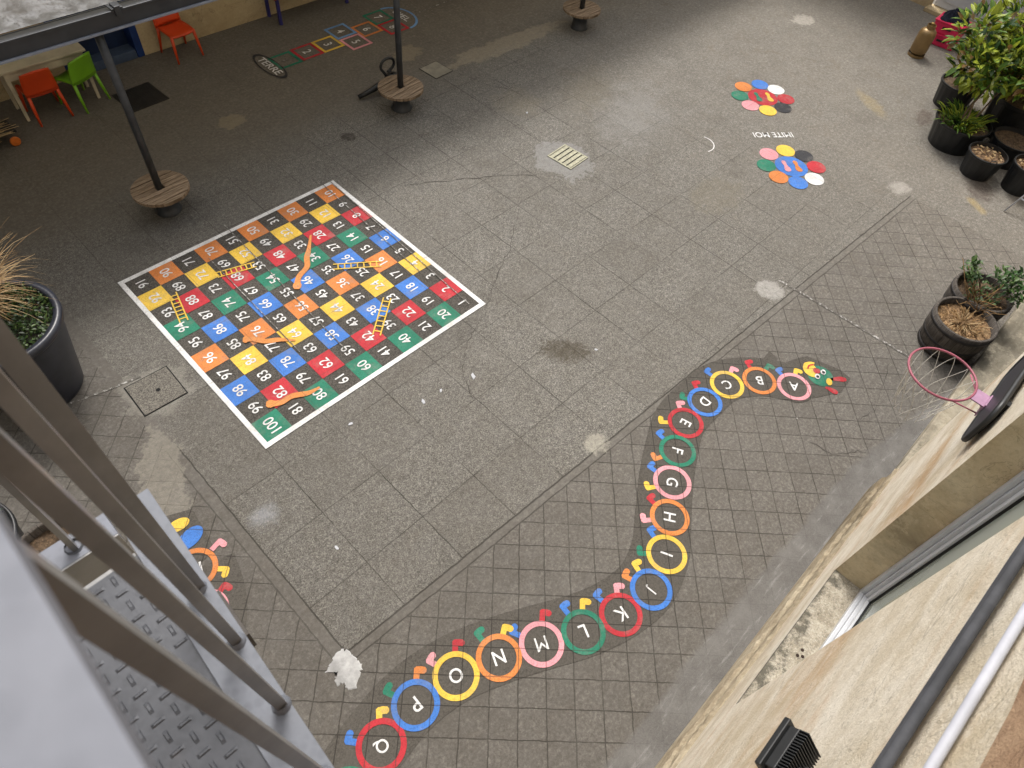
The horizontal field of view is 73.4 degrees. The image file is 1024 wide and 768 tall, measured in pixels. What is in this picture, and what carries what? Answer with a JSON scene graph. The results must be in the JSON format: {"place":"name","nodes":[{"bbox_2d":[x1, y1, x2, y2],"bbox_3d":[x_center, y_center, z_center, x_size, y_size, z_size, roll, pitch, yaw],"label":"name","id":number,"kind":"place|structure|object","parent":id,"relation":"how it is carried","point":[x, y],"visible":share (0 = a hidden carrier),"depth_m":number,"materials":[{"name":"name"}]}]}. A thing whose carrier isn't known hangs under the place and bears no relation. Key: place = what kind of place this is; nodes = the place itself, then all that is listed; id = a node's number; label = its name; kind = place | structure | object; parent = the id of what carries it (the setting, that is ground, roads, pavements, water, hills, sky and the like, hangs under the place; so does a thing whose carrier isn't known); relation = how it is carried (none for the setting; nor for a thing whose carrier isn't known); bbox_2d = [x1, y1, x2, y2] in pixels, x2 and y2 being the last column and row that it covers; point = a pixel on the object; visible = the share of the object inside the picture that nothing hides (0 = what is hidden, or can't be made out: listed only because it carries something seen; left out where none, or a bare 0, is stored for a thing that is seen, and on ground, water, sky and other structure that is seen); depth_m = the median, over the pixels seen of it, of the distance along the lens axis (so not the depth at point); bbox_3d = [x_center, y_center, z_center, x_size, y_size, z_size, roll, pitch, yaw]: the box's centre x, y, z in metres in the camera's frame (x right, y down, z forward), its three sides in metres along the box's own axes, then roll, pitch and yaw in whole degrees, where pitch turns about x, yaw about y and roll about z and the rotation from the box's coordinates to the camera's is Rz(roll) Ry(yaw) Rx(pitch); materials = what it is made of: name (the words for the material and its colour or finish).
{"place":"outdoors","nodes":[
{"label":"outdoors","id":0,"kind":"place"},
{"bbox_2d":[0,503,23,538],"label":"plant pot","id":1,"kind":"object","parent":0,"point":[10,518],"visible":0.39,"depth_m":5.57,"materials":[{"name":"black plastic"}]},
{"bbox_2d":[0,0,1023,767],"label":"ground","id":2,"kind":"structure","parent":0,"point":[654,244],"depth_m":8.34,"materials":[{"name":"grey concrete"}]},
{"bbox_2d":[0,119,20,145],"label":"cart","id":3,"kind":"object","parent":2,"relation":"on","point":[15,141],"visible":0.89,"depth_m":9.13,"materials":[{"name":"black plastic"}]},
{"bbox_2d":[0,118,17,141],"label":"stick bundle","id":4,"kind":"object","parent":3,"relation":"on","point":[7,133],"visible":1,"depth_m":8.87,"materials":[{"name":"wood"}]},
{"bbox_2d":[0,279,82,415],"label":"plant pot","id":5,"kind":"object","parent":2,"relation":"on","point":[51,352],"visible":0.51,"depth_m":6.49,"materials":[{"name":"plastic"}]},
{"bbox_2d":[0,280,54,348],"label":"ground cover plant","id":6,"kind":"object","parent":5,"relation":"in","point":[23,327],"visible":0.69,"depth_m":6.33,"materials":[{"name":"green plant"}]},
{"bbox_2d":[0,217,59,325],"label":"dry grass","id":7,"kind":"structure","parent":5,"relation":"in","point":[5,278],"depth_m":6.25,"materials":[{"name":"plant"}]},
{"bbox_2d":[15,67,73,126],"bbox_3d":[-6.449,-4.017,9.363,0.460,0.777,0.573,-37,65,-28],"label":"plastic chair","id":8,"kind":"object","parent":2,"relation":"on","point":[37,82],"visible":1,"depth_m":9.20,"materials":[{"name":"orange plastic"}]},
{"bbox_2d":[20,519,68,553],"bbox_3d":[-3.677,1.511,5.691,0.692,0.500,0.692,-12,56,-14],"label":"barrel planter","id":9,"kind":"object","parent":2,"relation":"on","point":[39,538],"visible":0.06,"depth_m":5.63,"materials":[{"name":"grey wood"}]},
{"bbox_2d":[0,42,100,121],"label":"wooden table","id":10,"kind":"object","parent":2,"relation":"on","point":[10,72],"visible":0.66,"depth_m":9.28,"materials":[{"name":"beige paint"}]},
{"bbox_2d":[0,475,136,586],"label":"stair side rail","id":11,"kind":"object","parent":2,"relation":"on","point":[73,558],"visible":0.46,"depth_m":1.46,"materials":[{"name":"metal"}]},
{"bbox_2d":[53,51,110,113],"bbox_3d":[-6.083,-4.297,9.609,0.573,0.777,0.460,21,54,10],"label":"plastic chair","id":12,"kind":"object","parent":2,"relation":"on","point":[81,69],"visible":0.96,"depth_m":9.49,"materials":[{"name":"green plastic"}]},
{"bbox_2d":[69,376,140,403],"bbox_3d":[-4.157,0.062,7.028,0.695,0.001,0.034,-26,60,-22],"label":"painted line","id":13,"kind":"object","parent":2,"relation":"on","point":[104,390],"visible":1,"depth_m":7.02,"materials":[{"name":"white paint"}]},
{"bbox_2d":[111,82,168,111],"bbox_3d":[-5.452,-4.213,10.083,0.580,0.011,0.580,38,59,21],"label":"floor grate","id":14,"kind":"object","parent":2,"relation":"on","point":[144,95],"visible":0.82,"depth_m":10.09,"materials":[{"name":"metal"}]},
{"bbox_2d":[124,366,187,416],"bbox_3d":[-3.667,0.065,7.075,0.464,0.009,0.464,-35,64,-27],"label":"manhole cover","id":15,"kind":"object","parent":2,"relation":"on","point":[155,391],"visible":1,"depth_m":7.07,"materials":[{"name":"grey concrete"}]},
{"bbox_2d":[0,0,314,101],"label":"back building","id":16,"kind":"structure","parent":2,"relation":"on","point":[132,42],"depth_m":10.83,"materials":[{"name":"stone"}]},
{"bbox_2d":[130,170,189,217],"bbox_3d":[-4.335,-2.312,8.571,0.661,0.347,0.672,38,59,21],"label":"round seat","id":17,"kind":"object","parent":2,"relation":"on","point":[168,197],"visible":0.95,"depth_m":8.43,"materials":[{"name":"brown wood"}]},
{"bbox_2d":[0,318,333,767],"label":"steel landing","id":18,"kind":"object","parent":2,"relation":"on","point":[147,656],"visible":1,"depth_m":0.65,"materials":[{"name":"grey metal"}]},
{"bbox_2d":[153,12,203,64],"bbox_3d":[-5.208,-5.477,10.579,0.573,0.777,0.460,37,58,20],"label":"plastic chair","id":19,"kind":"object","parent":2,"relation":"on","point":[176,27],"visible":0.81,"depth_m":10.58,"materials":[{"name":"orange plastic"}]},
{"bbox_2d":[0,0,585,190],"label":"canopy","id":20,"kind":"object","parent":2,"relation":"on","point":[108,17],"visible":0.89,"depth_m":6.79,"materials":[{"name":"black metal"}]},
{"bbox_2d":[118,176,485,448],"bbox_3d":[-2.470,-1.101,8.059,3.000,0.016,3.130,-37,65,-28],"label":"board game marking","id":21,"kind":"object","parent":2,"relation":"on","point":[275,325],"visible":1,"depth_m":7.93,"materials":[{"name":"paint"}]},
{"bbox_2d":[264,0,348,24],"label":"bench","id":22,"kind":"object","parent":2,"relation":"on","point":[277,9],"visible":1,"depth_m":11.57,"materials":[{"name":"red metal"}]},
{"bbox_2d":[252,7,417,77],"bbox_3d":[-2.861,-5.784,11.518,3.090,0.004,0.925,-37,65,-28],"label":"hopscotch marking","id":23,"kind":"object","parent":2,"relation":"on","point":[353,29],"visible":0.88,"depth_m":11.49,"materials":[{"name":"multicoloured paint"}]},
{"bbox_2d":[325,648,362,689],"bbox_3d":[-1.358,2.343,5.614,0.263,0.004,0.339,-37,65,-28],"label":"plaster splash","id":24,"kind":"object","parent":2,"relation":"on","point":[345,666],"visible":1,"depth_m":5.62,"materials":[{"name":"white paint"}]},
{"bbox_2d":[358,56,396,98],"bbox_3d":[-1.992,-4.624,10.439,0.750,0.460,0.272,-37,65,-28],"label":"leaf blower","id":25,"kind":"object","parent":2,"relation":"on","point":[371,90],"visible":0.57,"depth_m":10.47,"materials":[{"name":"black plastic"}]},
{"bbox_2d":[378,74,422,113],"bbox_3d":[-1.667,-4.313,10.334,0.661,0.347,0.672,34,57,19],"label":"round seat","id":26,"kind":"object","parent":2,"relation":"on","point":[406,94],"visible":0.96,"depth_m":10.20,"materials":[{"name":"brown wood"}]},
{"bbox_2d":[419,61,451,78],"bbox_3d":[-1.236,-5.114,11.186,0.404,0.007,0.384,38,59,21],"label":"inspection cover","id":27,"kind":"object","parent":2,"relation":"on","point":[436,70],"visible":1,"depth_m":11.18,"materials":[{"name":"stone"}]},
{"bbox_2d":[166,351,850,767],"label":"caterpillar marking","id":28,"kind":"object","parent":2,"relation":"on","point":[402,709],"visible":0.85,"depth_m":6.07,"materials":[{"name":"paint"}]},
{"bbox_2d":[547,144,587,169],"bbox_3d":[0.817,-3.328,10.059,0.440,0.009,0.420,37,58,20],"label":"drain grate","id":29,"kind":"object","parent":2,"relation":"on","point":[567,156],"visible":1,"depth_m":10.06,"materials":[{"name":"beige metal"}]},
{"bbox_2d":[563,0,600,31],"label":"round seat","id":30,"kind":"object","parent":2,"relation":"on","point":[591,10],"visible":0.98,"depth_m":12.19,"materials":[{"name":"brown wood"}]},
{"bbox_2d":[368,73,889,453],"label":"ground cracks","id":31,"kind":"object","parent":2,"relation":"on","point":[510,250],"visible":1,"depth_m":8.49,"materials":[{"name":"grey concrete"}]},
{"bbox_2d":[731,80,794,114],"bbox_3d":[4.197,-4.800,11.500,1.032,0.004,1.024,-15,56,-16],"label":"flower marking","id":32,"kind":"object","parent":2,"relation":"on","point":[765,99],"visible":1,"depth_m":11.49,"materials":[{"name":"multicoloured paint"}]},
{"bbox_2d":[752,132,793,136],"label":"painted words","id":33,"kind":"object","parent":2,"relation":"on","point":[785,134],"visible":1,"depth_m":10.85,"materials":[{"name":"white paint"}]},
{"bbox_2d":[757,145,825,188],"bbox_3d":[4.218,-3.289,10.375,1.014,0.004,1.040,19,54,8],"label":"flower marking","id":34,"kind":"object","parent":2,"relation":"on","point":[785,164],"visible":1,"depth_m":10.37,"materials":[{"name":"multicoloured paint"}]},
{"bbox_2d":[654,295,1023,767],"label":"stone building","id":35,"kind":"structure","parent":2,"relation":"on","point":[840,663],"depth_m":3.84,"materials":[{"name":"beige stone"}]},
{"bbox_2d":[755,717,820,767],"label":"floodlight","id":36,"kind":"object","parent":35,"relation":"attached to","point":[788,745],"visible":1,"depth_m":2.18,"materials":[{"name":"black metal"}]},
{"bbox_2d":[819,470,1023,649],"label":"window","id":37,"kind":"structure","parent":35,"relation":"in","point":[1004,506],"depth_m":4.32,"materials":[{"name":"white plastic"}]},
{"bbox_2d":[871,537,1023,767],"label":"pipe","id":38,"kind":"object","parent":35,"relation":"attached to","point":[915,715],"visible":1,"depth_m":1.85,"materials":[{"name":"grey metal"}]},
{"bbox_2d":[892,347,1023,441],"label":"basketball hoop","id":39,"kind":"object","parent":35,"relation":"attached to","point":[996,404],"visible":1,"depth_m":4.48,"materials":[{"name":"pink plastic"}]},
{"bbox_2d":[923,602,1023,767],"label":"conduit","id":40,"kind":"object","parent":35,"relation":"attached to","point":[954,728],"visible":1,"depth_m":1.62,"materials":[{"name":"white plastic"}]},
{"bbox_2d":[778,279,908,356],"bbox_3d":[4.104,-0.829,8.531,1.803,0.001,0.040,38,59,21],"label":"painted line","id":41,"kind":"object","parent":2,"relation":"on","point":[858,326],"visible":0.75,"depth_m":8.52,"materials":[{"name":"white paint"}]},
{"bbox_2d":[907,22,936,58],"bbox_3d":[7.571,-6.330,12.618,0.300,0.600,0.300,21,54,9],"label":"gas cylinder","id":42,"kind":"object","parent":2,"relation":"on","point":[923,41],"visible":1,"depth_m":12.55,"materials":[{"name":"brown metal"}]},
{"bbox_2d":[932,33,963,50],"bbox_3d":[8.273,-6.639,13.170,0.550,0.200,0.453,34,57,19],"label":"storage box","id":43,"kind":"object","parent":2,"relation":"on","point":[938,39],"visible":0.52,"depth_m":13.06,"materials":[{"name":"pink plastic"}]},
{"bbox_2d":[935,12,971,37],"bbox_3d":[8.297,-6.770,13.005,0.550,0.220,0.453,37,58,20],"label":"storage box","id":44,"kind":"object","parent":43,"relation":"on","point":[941,24],"visible":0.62,"depth_m":12.90,"materials":[{"name":"pink plastic"}]},
{"bbox_2d":[940,8,970,25],"bbox_3d":[8.361,-6.899,12.842,0.501,0.193,0.551,-37,65,-28],"label":"dark cloth","id":45,"kind":"object","parent":44,"relation":"on","point":[948,15],"visible":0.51,"depth_m":12.81,"materials":[{"name":"black fabric"}]},
{"bbox_2d":[933,72,973,107],"bbox_3d":[7.554,-4.950,11.711,0.670,0.402,0.670,19,54,9],"label":"plant pot","id":46,"kind":"object","parent":2,"relation":"on","point":[946,89],"visible":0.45,"depth_m":11.57,"materials":[{"name":"black plastic"}]},
{"bbox_2d":[960,23,995,79],"bbox_3d":[7.798,-5.405,11.324,0.879,0.941,0.906,-37,65,-28],"label":"leafy shrub","id":47,"kind":"object","parent":46,"relation":"on","point":[973,50],"visible":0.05,"depth_m":11.32,"materials":[{"name":"green plant"}]},
{"bbox_2d":[918,296,998,363],"bbox_3d":[5.290,-0.622,8.210,0.732,0.470,0.732,-3,54,-8],"label":"barrel planter","id":48,"kind":"object","parent":2,"relation":"on","point":[935,331],"visible":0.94,"depth_m":8.07,"materials":[{"name":"brown wood"}]},
{"bbox_2d":[938,304,992,339],"bbox_3d":[5.312,-0.722,8.073,0.657,0.094,0.668,-37,65,-28],"label":"dry plant","id":49,"kind":"object","parent":48,"relation":"in","point":[970,322],"visible":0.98,"depth_m":8.06,"materials":[{"name":"plant"}]},
{"bbox_2d":[928,105,992,155],"bbox_3d":[7.096,-4.018,10.963,0.860,0.412,0.860,1,53,-5],"label":"plant pot","id":50,"kind":"object","parent":2,"relation":"on","point":[943,137],"visible":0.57,"depth_m":10.80,"materials":[{"name":"black plastic"}]},
{"bbox_2d":[933,97,998,137],"bbox_3d":[7.039,-4.183,10.761,1.024,0.222,0.951,-37,65,-28],"label":"strap leaved plant","id":51,"kind":"object","parent":50,"relation":"on","point":[955,112],"visible":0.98,"depth_m":10.76,"materials":[{"name":"green plant"}]},
{"bbox_2d":[941,0,1023,121],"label":"leafy shrub","id":52,"kind":"object","parent":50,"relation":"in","point":[992,55],"visible":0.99,"depth_m":10.36,"materials":[{"name":"green plant"}]},
{"bbox_2d":[910,0,1023,36],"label":"end building","id":53,"kind":"structure","parent":2,"relation":"on","point":[937,8],"depth_m":13.85,"materials":[{"name":"beige concrete"}]},
{"bbox_2d":[934,0,997,21],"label":"door","id":54,"kind":"structure","parent":53,"relation":"in","point":[946,4],"depth_m":13.76,"materials":[{"name":"white plastic"}]},
{"bbox_2d":[990,0,1023,27],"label":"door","id":55,"kind":"structure","parent":53,"relation":"in","point":[1021,9],"depth_m":13.17,"materials":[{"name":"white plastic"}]},
{"bbox_2d":[942,271,1014,320],"bbox_3d":[5.713,-0.986,8.525,0.712,0.470,0.712,2,53,-5],"label":"barrel planter","id":56,"kind":"object","parent":2,"relation":"on","point":[956,287],"visible":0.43,"depth_m":8.40,"materials":[{"name":"brown wood"}]},
{"bbox_2d":[956,258,1014,317],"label":"dry branches","id":57,"kind":"object","parent":56,"relation":"in","point":[975,294],"visible":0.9,"depth_m":8.17,"materials":[{"name":"plant"}]},
{"bbox_2d":[959,254,1023,308],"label":"trailing plant","id":58,"kind":"object","parent":56,"relation":"in","point":[1016,282],"visible":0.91,"depth_m":8.16,"materials":[{"name":"green plant"}]},
{"bbox_2d":[959,139,1008,181],"bbox_3d":[7.201,-3.406,10.517,0.580,0.412,0.592,12,53,3],"label":"plant pot","id":59,"kind":"object","parent":2,"relation":"on","point":[973,166],"visible":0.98,"depth_m":10.45,"materials":[{"name":"black plastic"}]},
{"bbox_2d":[973,145,1001,160],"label":"leaf litter","id":60,"kind":"object","parent":59,"relation":"on","point":[987,158],"visible":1,"depth_m":10.43,"materials":[{"name":"plant"}]},
{"bbox_2d":[983,89,1023,138],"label":"plant pot","id":61,"kind":"object","parent":2,"relation":"on","point":[1006,113],"visible":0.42,"depth_m":10.96,"materials":[{"name":"black plastic"}]},
{"bbox_2d":[1003,0,1023,103],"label":"leafy shrub","id":62,"kind":"object","parent":61,"relation":"on","point":[1015,73],"visible":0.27,"depth_m":10.61,"materials":[{"name":"green plant"}]},
{"bbox_2d":[989,126,1023,169],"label":"plant pot","id":63,"kind":"object","parent":2,"relation":"on","point":[1009,140],"visible":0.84,"depth_m":10.73,"materials":[{"name":"black plastic"}]},
{"bbox_2d":[1000,154,1023,197],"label":"plant pot","id":64,"kind":"object","parent":2,"relation":"on","point":[1012,182],"visible":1,"depth_m":10.30,"materials":[{"name":"black plastic"}]},
{"bbox_2d":[1004,195,1023,210],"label":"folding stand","id":65,"kind":"object","parent":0,"point":[1016,201],"visible":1,"depth_m":10.02,"materials":[{"name":"metal"}]}
]}

